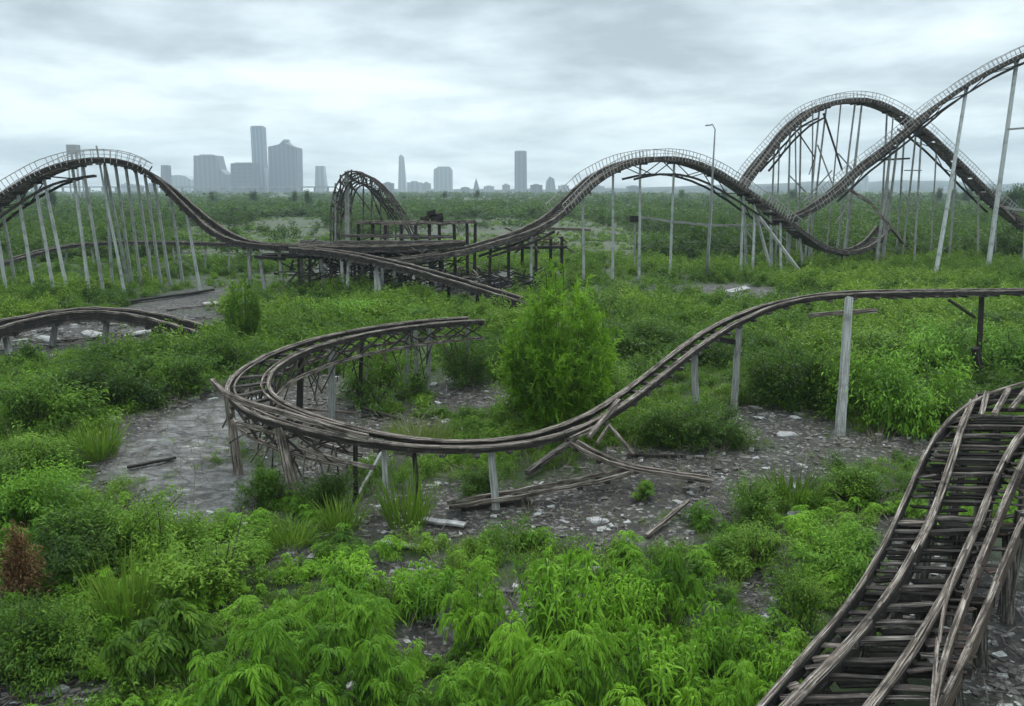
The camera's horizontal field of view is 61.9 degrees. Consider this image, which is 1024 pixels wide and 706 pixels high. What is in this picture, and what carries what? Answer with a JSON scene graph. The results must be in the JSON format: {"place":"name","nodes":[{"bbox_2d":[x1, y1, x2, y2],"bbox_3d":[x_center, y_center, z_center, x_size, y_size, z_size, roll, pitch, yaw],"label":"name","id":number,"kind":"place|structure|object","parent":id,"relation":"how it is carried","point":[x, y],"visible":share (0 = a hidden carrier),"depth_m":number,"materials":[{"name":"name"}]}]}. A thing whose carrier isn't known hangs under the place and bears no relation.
{"place":"outdoors","nodes":[
{"label":"outdoors","id":0,"kind":"place"},
{"bbox_2d":[0,191,1023,705],"bbox_3d":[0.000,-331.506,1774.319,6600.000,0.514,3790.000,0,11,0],"label":"ground","id":1,"kind":"structure","parent":0,"point":[214,493],"depth_m":27.16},
{"bbox_2d":[0,518,56,603],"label":"dead plant","id":2,"kind":"object","parent":1,"relation":"on","point":[15,561],"visible":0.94,"depth_m":18.49,"materials":[{"name":"brown plant"}]},
{"bbox_2d":[0,578,84,705],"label":"bush","id":3,"kind":"object","parent":1,"relation":"on","point":[4,626],"visible":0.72,"depth_m":15.79,"materials":[{"name":"green plant"}]},
{"bbox_2d":[0,426,86,484],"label":"bush","id":4,"kind":"object","parent":1,"relation":"on","point":[25,451],"visible":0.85,"depth_m":26.92,"materials":[{"name":"green plant"}]},
{"bbox_2d":[0,448,92,539],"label":"bush","id":5,"kind":"object","parent":1,"relation":"on","point":[20,494],"visible":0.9,"depth_m":22.85,"materials":[{"name":"green plant"}]},
{"bbox_2d":[0,594,106,702],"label":"bush","id":6,"kind":"object","parent":1,"relation":"on","point":[66,646],"visible":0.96,"depth_m":15.75,"materials":[{"name":"green plant"}]},
{"bbox_2d":[0,362,134,434],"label":"bush","id":7,"kind":"object","parent":1,"relation":"on","point":[43,397],"visible":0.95,"depth_m":31.64,"materials":[{"name":"green plant"}]},
{"bbox_2d":[18,501,132,603],"bbox_3d":[-10.020,4.562,19.845,2.644,1.780,3.388,-10,15,-42],"label":"bush","id":8,"kind":"object","parent":1,"relation":"on","point":[60,561],"visible":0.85,"depth_m":19.45,"materials":[{"name":"green plant"}]},
{"bbox_2d":[66,145,84,198],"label":"lattice tower","id":9,"kind":"structure","parent":1,"relation":"on","point":[73,148],"depth_m":604.25,"materials":[{"name":"concrete"}]},
{"bbox_2d":[60,414,135,462],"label":"grass tuft","id":10,"kind":"object","parent":1,"relation":"on","point":[101,449],"visible":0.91,"depth_m":28.77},
{"bbox_2d":[0,306,208,353],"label":"curved track","id":11,"kind":"structure","parent":1,"relation":"on","point":[55,319],"depth_m":49.60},
{"bbox_2d":[31,479,194,580],"bbox_3d":[-9.960,4.279,20.896,3.644,2.105,3.373,4,12,21],"label":"bush","id":12,"kind":"object","parent":1,"relation":"on","point":[97,507],"visible":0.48,"depth_m":20.42,"materials":[{"name":"green plant"}]},
{"bbox_2d":[46,338,182,409],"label":"bush","id":13,"kind":"object","parent":1,"relation":"on","point":[98,365],"visible":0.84,"depth_m":35.12,"materials":[{"name":"green plant"}]},
{"bbox_2d":[4,240,235,271],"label":"track","id":14,"kind":"structure","parent":1,"relation":"on","point":[40,252],"depth_m":97.42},
{"bbox_2d":[69,538,178,636],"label":"grass tuft","id":15,"kind":"object","parent":1,"relation":"on","point":[138,598],"visible":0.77,"depth_m":17.54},
{"bbox_2d":[95,630,155,698],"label":"weed plant","id":16,"kind":"object","parent":1,"relation":"on","point":[116,651],"visible":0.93,"depth_m":15.19,"materials":[{"name":"green plant"}]},
{"bbox_2d":[104,488,229,581],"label":"bush","id":17,"kind":"object","parent":1,"relation":"on","point":[152,534],"visible":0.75,"depth_m":20.31,"materials":[{"name":"green plant"}]},
{"bbox_2d":[106,339,231,399],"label":"bush","id":18,"kind":"object","parent":1,"relation":"on","point":[184,371],"visible":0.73,"depth_m":37.30,"materials":[{"name":"green plant"}]},
{"bbox_2d":[125,597,225,681],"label":"weed plant","id":19,"kind":"object","parent":1,"relation":"on","point":[184,636],"visible":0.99,"depth_m":15.82,"materials":[{"name":"green plant"}]},
{"bbox_2d":[171,175,193,191],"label":"domed hall","id":20,"kind":"structure","parent":1,"relation":"on","point":[182,180],"depth_m":2422.72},
{"bbox_2d":[41,186,333,193],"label":"elevated road","id":21,"kind":"structure","parent":1,"relation":"on","point":[196,187],"depth_m":1466.67,"materials":[{"name":"concrete"}]},
{"bbox_2d":[117,506,279,624],"bbox_3d":[-7.107,4.654,18.950,2.700,1.993,4.146,1,11,3],"label":"bush","id":22,"kind":"object","parent":1,"relation":"on","point":[193,573],"visible":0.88,"depth_m":18.59,"materials":[{"name":"green plant"}]},
{"bbox_2d":[156,649,251,705],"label":"weed plant","id":23,"kind":"object","parent":1,"relation":"on","point":[218,664],"visible":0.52,"depth_m":14.36,"materials":[{"name":"green plant"}]},
{"bbox_2d":[193,154,230,192],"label":"office tower","id":24,"kind":"structure","parent":1,"relation":"on","point":[210,170],"depth_m":2130.13,"materials":[{"name":"concrete"}]},
{"bbox_2d":[180,327,253,375],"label":"bush","id":25,"kind":"object","parent":1,"relation":"on","point":[218,346],"visible":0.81,"depth_m":41.87,"materials":[{"name":"green plant"}]},
{"bbox_2d":[0,146,466,291],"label":"roller coaster hill","id":26,"kind":"structure","parent":1,"relation":"on","point":[23,185],"depth_m":74.17,"materials":[{"name":"wood"}]},
{"bbox_2d":[222,271,264,337],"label":"tall shrub","id":27,"kind":"object","parent":1,"relation":"on","point":[252,312],"visible":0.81,"depth_m":47.97,"materials":[{"name":"green plant"}]},
{"bbox_2d":[231,162,259,192],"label":"office tower","id":28,"kind":"structure","parent":1,"relation":"on","point":[244,173],"depth_m":2072.72,"materials":[{"name":"concrete"}]},
{"bbox_2d":[250,126,268,192],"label":"office tower","id":29,"kind":"structure","parent":1,"relation":"on","point":[258,145],"depth_m":2166.70,"materials":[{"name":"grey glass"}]},
{"bbox_2d":[232,451,290,510],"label":"bush","id":30,"kind":"object","parent":1,"relation":"on","point":[265,483],"visible":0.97,"depth_m":24.54,"materials":[{"name":"green plant"}]},
{"bbox_2d":[179,601,364,705],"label":"weed plant","id":31,"kind":"object","parent":1,"relation":"on","point":[253,671],"visible":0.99,"depth_m":13.72,"materials":[{"name":"green plant"}]},
{"bbox_2d":[268,139,302,192],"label":"office tower","id":32,"kind":"structure","parent":1,"relation":"on","point":[285,162],"depth_m":2122.93,"materials":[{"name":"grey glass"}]},
{"bbox_2d":[247,509,334,551],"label":"grass tuft","id":33,"kind":"object","parent":1,"relation":"on","point":[301,538],"visible":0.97,"depth_m":21.85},
{"bbox_2d":[284,467,364,518],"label":"bush","id":34,"kind":"object","parent":1,"relation":"on","point":[330,487],"visible":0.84,"depth_m":24.09,"materials":[{"name":"green plant"}]},
{"bbox_2d":[299,680,366,705],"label":"weed plant","id":35,"kind":"object","parent":1,"relation":"on","point":[346,703],"visible":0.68,"depth_m":13.78,"materials":[{"name":"green plant"}]},
{"bbox_2d":[301,484,379,534],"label":"grass tuft","id":36,"kind":"object","parent":1,"relation":"on","point":[343,518],"visible":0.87,"depth_m":22.81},
{"bbox_2d":[283,577,406,673],"bbox_3d":[-3.350,5.133,16.530,2.499,1.683,2.238,-5,12,-26],"label":"weed plant","id":37,"kind":"object","parent":1,"relation":"on","point":[350,631],"visible":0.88,"depth_m":16.35,"materials":[{"name":"green plant"}]},
{"bbox_2d":[301,294,389,319],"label":"bush","id":38,"kind":"object","parent":1,"relation":"on","point":[361,306],"visible":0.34,"depth_m":58.12,"materials":[{"name":"green plant"}]},
{"bbox_2d":[315,544,386,599],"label":"weed plant","id":39,"kind":"object","parent":1,"relation":"on","point":[353,571],"visible":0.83,"depth_m":18.89,"materials":[{"name":"green plant"}]},
{"bbox_2d":[314,636,431,705],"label":"weed plant","id":40,"kind":"object","parent":1,"relation":"on","point":[376,691],"visible":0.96,"depth_m":14.05,"materials":[{"name":"green plant"}]},
{"bbox_2d":[329,170,419,276],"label":"lattice coaster hill","id":41,"kind":"structure","parent":1,"relation":"on","point":[347,181],"depth_m":83.42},
{"bbox_2d":[327,346,421,414],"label":"bush","id":42,"kind":"object","parent":1,"relation":"on","point":[372,382],"visible":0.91,"depth_m":36.50,"materials":[{"name":"green plant"}]},
{"bbox_2d":[254,209,552,293],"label":"ruined station","id":43,"kind":"object","parent":1,"relation":"on","point":[432,215],"visible":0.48,"depth_m":77.32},
{"bbox_2d":[368,460,449,534],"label":"grass tuft","id":44,"kind":"object","parent":1,"relation":"on","point":[413,507],"visible":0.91,"depth_m":22.84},
{"bbox_2d":[287,246,533,308],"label":"broken coaster spur","id":45,"kind":"structure","parent":1,"relation":"on","point":[442,279],"depth_m":67.95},
{"bbox_2d":[376,409,460,452],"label":"grass tuft","id":46,"kind":"object","parent":1,"relation":"on","point":[397,428],"visible":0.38,"depth_m":31.10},
{"bbox_2d":[389,556,461,626],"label":"weed plant","id":47,"kind":"object","parent":1,"relation":"on","point":[422,585],"visible":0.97,"depth_m":18.08,"materials":[{"name":"green plant"}]},
{"bbox_2d":[434,167,452,191],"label":"office tower","id":48,"kind":"structure","parent":1,"relation":"on","point":[443,178],"depth_m":2426.05,"materials":[{"name":"concrete"}]},
{"bbox_2d":[411,673,497,705],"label":"weed plant","id":49,"kind":"object","parent":1,"relation":"on","point":[439,695],"visible":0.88,"depth_m":13.72,"materials":[{"name":"green plant"}]},
{"bbox_2d":[426,333,503,389],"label":"bush","id":50,"kind":"object","parent":1,"relation":"on","point":[477,366],"visible":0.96,"depth_m":39.27,"materials":[{"name":"green plant"}]},
{"bbox_2d":[433,566,512,654],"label":"weed plant","id":51,"kind":"object","parent":1,"relation":"on","point":[461,613],"visible":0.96,"depth_m":16.67,"materials":[{"name":"green plant"}]},
{"bbox_2d":[449,457,508,502],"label":"bush","id":52,"kind":"object","parent":1,"relation":"on","point":[473,488],"visible":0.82,"depth_m":24.96,"materials":[{"name":"green plant"}]},
{"bbox_2d":[471,319,525,381],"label":"bush","id":53,"kind":"object","parent":1,"relation":"on","point":[495,343],"visible":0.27,"depth_m":40.99,"materials":[{"name":"green plant"}]},
{"bbox_2d":[1,361,1009,705],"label":"dry stalks","id":54,"kind":"object","parent":1,"relation":"on","point":[501,467],"visible":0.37,"depth_m":27.67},
{"bbox_2d":[0,477,1017,705],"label":"weed undergrowth","id":55,"kind":"object","parent":1,"relation":"on","point":[108,631],"visible":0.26,"depth_m":19.51,"materials":[{"name":"green plant"}]},
{"bbox_2d":[0,405,1018,705],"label":"grass","id":56,"kind":"structure","parent":1,"relation":"on","point":[286,509],"depth_m":23.54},
{"bbox_2d":[0,408,1019,705],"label":"leafy undergrowth","id":57,"kind":"object","parent":1,"relation":"on","point":[454,460],"visible":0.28,"depth_m":21.27,"materials":[{"name":"green plant"}]},
{"bbox_2d":[4,214,1017,262],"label":"meadow","id":58,"kind":"structure","parent":1,"relation":"on","point":[602,236],"depth_m":156.12,"materials":[{"name":"green plant"}]},
{"bbox_2d":[0,243,1023,411],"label":"scrub","id":59,"kind":"object","parent":1,"relation":"on","point":[1005,276],"visible":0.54,"depth_m":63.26,"materials":[{"name":"green plant"}]},
{"bbox_2d":[0,190,1023,260],"bbox_3d":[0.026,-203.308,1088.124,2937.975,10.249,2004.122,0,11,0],"label":"woodland","id":60,"kind":"object","parent":1,"relation":"on","point":[245,209],"visible":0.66,"depth_m":211.21,"materials":[{"name":"plant"}]},
{"bbox_2d":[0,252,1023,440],"bbox_3d":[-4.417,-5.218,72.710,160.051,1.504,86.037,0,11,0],"label":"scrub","id":61,"kind":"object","parent":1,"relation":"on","point":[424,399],"visible":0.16,"depth_m":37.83,"materials":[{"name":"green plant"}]},
{"bbox_2d":[0,315,1023,705],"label":"dead twigs","id":62,"kind":"object","parent":1,"relation":"on","point":[556,515],"visible":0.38,"depth_m":24.98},
{"bbox_2d":[0,256,1023,440],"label":"meadow grass","id":63,"kind":"structure","parent":1,"relation":"on","point":[492,410],"depth_m":39.41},
{"bbox_2d":[0,316,1023,705],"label":"rubble","id":64,"kind":"object","parent":1,"relation":"on","point":[1000,656],"visible":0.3,"depth_m":25.07,"materials":[{"name":"stone"}]},
{"bbox_2d":[449,610,578,705],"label":"weed plant","id":65,"kind":"object","parent":1,"relation":"on","point":[508,671],"visible":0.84,"depth_m":14.12,"materials":[{"name":"green plant"}]},
{"bbox_2d":[515,151,526,191],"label":"office tower","id":66,"kind":"structure","parent":1,"relation":"on","point":[521,171],"depth_m":2230.55,"materials":[{"name":"concrete"}]},
{"bbox_2d":[486,334,586,427],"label":"bush","id":67,"kind":"object","parent":1,"relation":"on","point":[515,405],"visible":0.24,"depth_m":33.36,"materials":[{"name":"green plant"}]},
{"bbox_2d":[446,468,638,509],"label":"fallen track","id":68,"kind":"structure","parent":1,"relation":"on","point":[579,485],"depth_m":24.87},
{"bbox_2d":[503,227,590,277],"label":"trestle","id":69,"kind":"object","parent":1,"relation":"on","point":[552,245],"visible":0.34,"depth_m":84.34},
{"bbox_2d":[525,439,577,475],"bbox_3d":[1.330,3.361,28.068,0.214,0.671,2.722,9,14,38],"label":"fallen plank","id":70,"kind":"object","parent":1,"relation":"on","point":[542,462],"visible":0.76,"depth_m":27.76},
{"bbox_2d":[486,251,625,431],"bbox_3d":[1.696,-0.330,31.486,4.891,6.894,5.041,3,11,17],"label":"tall shrub","id":71,"kind":"object","parent":1,"relation":"on","point":[559,394],"visible":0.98,"depth_m":30.66,"materials":[{"name":"green plant"}]},
{"bbox_2d":[511,537,609,665],"bbox_3d":[0.915,4.811,16.446,1.910,2.718,2.130,-6,12,-29],"label":"weed plant","id":72,"kind":"object","parent":1,"relation":"on","point":[551,617],"visible":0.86,"depth_m":16.12,"materials":[{"name":"green plant"}]},
{"bbox_2d":[513,620,646,705],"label":"weed plant","id":73,"kind":"object","parent":1,"relation":"on","point":[598,681],"visible":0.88,"depth_m":13.90,"materials":[{"name":"green plant"}]},
{"bbox_2d":[566,282,643,318],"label":"bush","id":74,"kind":"object","parent":1,"relation":"on","point":[597,299],"visible":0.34,"depth_m":57.33,"materials":[{"name":"green plant"}]},
{"bbox_2d":[575,346,642,406],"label":"bush","id":75,"kind":"object","parent":1,"relation":"on","point":[618,386],"visible":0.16,"depth_m":36.19,"materials":[{"name":"green plant"}]},
{"bbox_2d":[210,288,1023,509],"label":"curved coaster track","id":76,"kind":"structure","parent":1,"relation":"on","point":[330,428],"depth_m":29.82,"materials":[{"name":"wood"}]},
{"bbox_2d":[590,556,668,638],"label":"weed plant","id":77,"kind":"object","parent":1,"relation":"on","point":[640,605],"visible":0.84,"depth_m":17.12,"materials":[{"name":"green plant"}]},
{"bbox_2d":[388,148,890,287],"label":"coaster hump","id":78,"kind":"object","parent":1,"relation":"on","point":[571,199],"visible":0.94,"depth_m":85.72,"materials":[{"name":"wood"}]},
{"bbox_2d":[569,440,711,483],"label":"fallen track","id":79,"kind":"structure","parent":1,"relation":"on","point":[591,452],"depth_m":26.12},
{"bbox_2d":[630,479,655,499],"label":"weed plant","id":80,"kind":"object","parent":1,"relation":"on","point":[646,488],"visible":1,"depth_m":25.07,"materials":[{"name":"green plant"}]},
{"bbox_2d":[590,309,700,367],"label":"bush","id":81,"kind":"object","parent":1,"relation":"on","point":[651,329],"visible":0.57,"depth_m":45.65,"materials":[{"name":"green plant"}]},
{"bbox_2d":[615,610,713,705],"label":"weed plant","id":82,"kind":"object","parent":1,"relation":"on","point":[665,684],"visible":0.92,"depth_m":14.29,"materials":[{"name":"green plant"}]},
{"bbox_2d":[645,499,689,537],"bbox_3d":[4.255,4.484,23.252,0.126,0.413,2.215,9,14,39],"label":"fallen plank","id":83,"kind":"object","parent":1,"relation":"on","point":[663,521],"visible":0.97,"depth_m":23.16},
{"bbox_2d":[628,400,708,451],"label":"bush","id":84,"kind":"object","parent":1,"relation":"on","point":[655,425],"visible":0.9,"depth_m":30.25,"materials":[{"name":"green plant"}]},
{"bbox_2d":[633,547,711,631],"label":"weed plant","id":85,"kind":"object","parent":1,"relation":"on","point":[673,602],"visible":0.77,"depth_m":17.61,"materials":[{"name":"green plant"}]},
{"bbox_2d":[705,124,715,278],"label":"lamp post","id":86,"kind":"object","parent":1,"relation":"on","point":[708,240],"visible":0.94,"depth_m":84.80,"materials":[{"name":"grey metal"}]},
{"bbox_2d":[666,389,772,458],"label":"bush","id":87,"kind":"object","parent":1,"relation":"on","point":[706,424],"visible":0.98,"depth_m":29.73,"materials":[{"name":"green plant"}]},
{"bbox_2d":[672,659,780,705],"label":"weed plant","id":88,"kind":"object","parent":1,"relation":"on","point":[746,696],"visible":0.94,"depth_m":13.78,"materials":[{"name":"green plant"}]},
{"bbox_2d":[685,591,769,679],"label":"weed plant","id":89,"kind":"object","parent":1,"relation":"on","point":[718,634],"visible":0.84,"depth_m":15.75,"materials":[{"name":"green plant"}]},
{"bbox_2d":[695,514,804,578],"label":"bush","id":90,"kind":"object","parent":1,"relation":"on","point":[761,542],"visible":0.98,"depth_m":20.65,"materials":[{"name":"green plant"}]},
{"bbox_2d":[716,462,784,532],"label":"bush","id":91,"kind":"object","parent":1,"relation":"on","point":[755,501],"visible":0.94,"depth_m":22.96,"materials":[{"name":"green plant"}]},
{"bbox_2d":[732,323,781,352],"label":"bush","id":92,"kind":"object","parent":1,"relation":"on","point":[757,337],"visible":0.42,"depth_m":45.26,"materials":[{"name":"green plant"}]},
{"bbox_2d":[741,631,802,702],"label":"weed plant","id":93,"kind":"object","parent":1,"relation":"on","point":[776,673],"visible":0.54,"depth_m":14.93,"materials":[{"name":"green plant"}]},
{"bbox_2d":[716,337,850,411],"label":"bush","id":94,"kind":"object","parent":1,"relation":"on","point":[751,369],"visible":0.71,"depth_m":35.79,"materials":[{"name":"green plant"}]},
{"bbox_2d":[746,452,839,509],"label":"grass tuft","id":95,"kind":"object","parent":1,"relation":"on","point":[785,491],"visible":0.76,"depth_m":24.77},
{"bbox_2d":[751,543,842,636],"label":"bush","id":96,"kind":"object","parent":1,"relation":"on","point":[802,598],"visible":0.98,"depth_m":17.93,"materials":[{"name":"green plant"}]},
{"bbox_2d":[747,325,887,418],"bbox_3d":[12.610,0.888,34.474,5.544,3.777,3.610,0,11,2],"label":"bush","id":97,"kind":"object","parent":1,"relation":"on","point":[822,385],"visible":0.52,"depth_m":34.79,"materials":[{"name":"green plant"}]},
{"bbox_2d":[629,45,1023,271],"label":"rising coaster lift","id":98,"kind":"object","parent":1,"relation":"on","point":[839,187],"visible":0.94,"depth_m":95.69,"materials":[{"name":"metal"}]},
{"bbox_2d":[777,511,893,605],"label":"bush","id":99,"kind":"object","parent":1,"relation":"on","point":[853,552],"visible":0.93,"depth_m":20.20,"materials":[{"name":"green plant"}]},
{"bbox_2d":[811,446,892,508],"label":"bush","id":100,"kind":"object","parent":1,"relation":"on","point":[862,483],"visible":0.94,"depth_m":24.88,"materials":[{"name":"green plant"}]},
{"bbox_2d":[828,315,914,370],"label":"bush","id":101,"kind":"object","parent":1,"relation":"on","point":[872,346],"visible":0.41,"depth_m":42.98,"materials":[{"name":"green plant"}]},
{"bbox_2d":[733,91,1023,264],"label":"coaster hump","id":102,"kind":"object","parent":1,"relation":"on","point":[976,184],"visible":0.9,"depth_m":101.33,"materials":[{"name":"metal"}]},
{"bbox_2d":[756,381,1023,705],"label":"coaster track","id":103,"kind":"structure","parent":1,"relation":"on","point":[851,660],"depth_m":16.29,"materials":[{"name":"wood"}]},
{"bbox_2d":[813,332,978,442],"bbox_3d":[14.858,1.194,32.742,4.880,4.050,5.045,-7,13,-33],"label":"bush","id":104,"kind":"object","parent":1,"relation":"on","point":[890,395],"visible":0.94,"depth_m":32.02,"materials":[{"name":"green plant"}]},
{"bbox_2d":[878,373,1001,432],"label":"bush","id":105,"kind":"object","parent":1,"relation":"on","point":[953,404],"visible":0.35,"depth_m":31.74,"materials":[{"name":"green plant"}]},
{"bbox_2d":[876,313,1010,379],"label":"bush","id":106,"kind":"object","parent":1,"relation":"on","point":[936,343],"visible":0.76,"depth_m":40.24,"materials":[{"name":"green plant"}]},
{"bbox_2d":[936,303,1023,327],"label":"bush","id":107,"kind":"object","parent":1,"relation":"on","point":[992,317],"visible":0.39,"depth_m":55.59,"materials":[{"name":"green plant"}]},
{"bbox_2d":[954,317,1023,379],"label":"bush","id":108,"kind":"object","parent":1,"relation":"on","point":[1017,353],"visible":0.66,"depth_m":40.94,"materials":[{"name":"green plant"}]},
{"bbox_2d":[0,0,1023,190],"label":"sky","id":109,"kind":"structure","parent":0,"point":[464,86],"materials":[{"name":"grey"}]},
{"bbox_2d":[362,180,1023,191],"bbox_3d":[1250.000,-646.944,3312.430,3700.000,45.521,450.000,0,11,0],"label":"hills","id":110,"kind":"structure","parent":0,"point":[926,186],"depth_m":3178.02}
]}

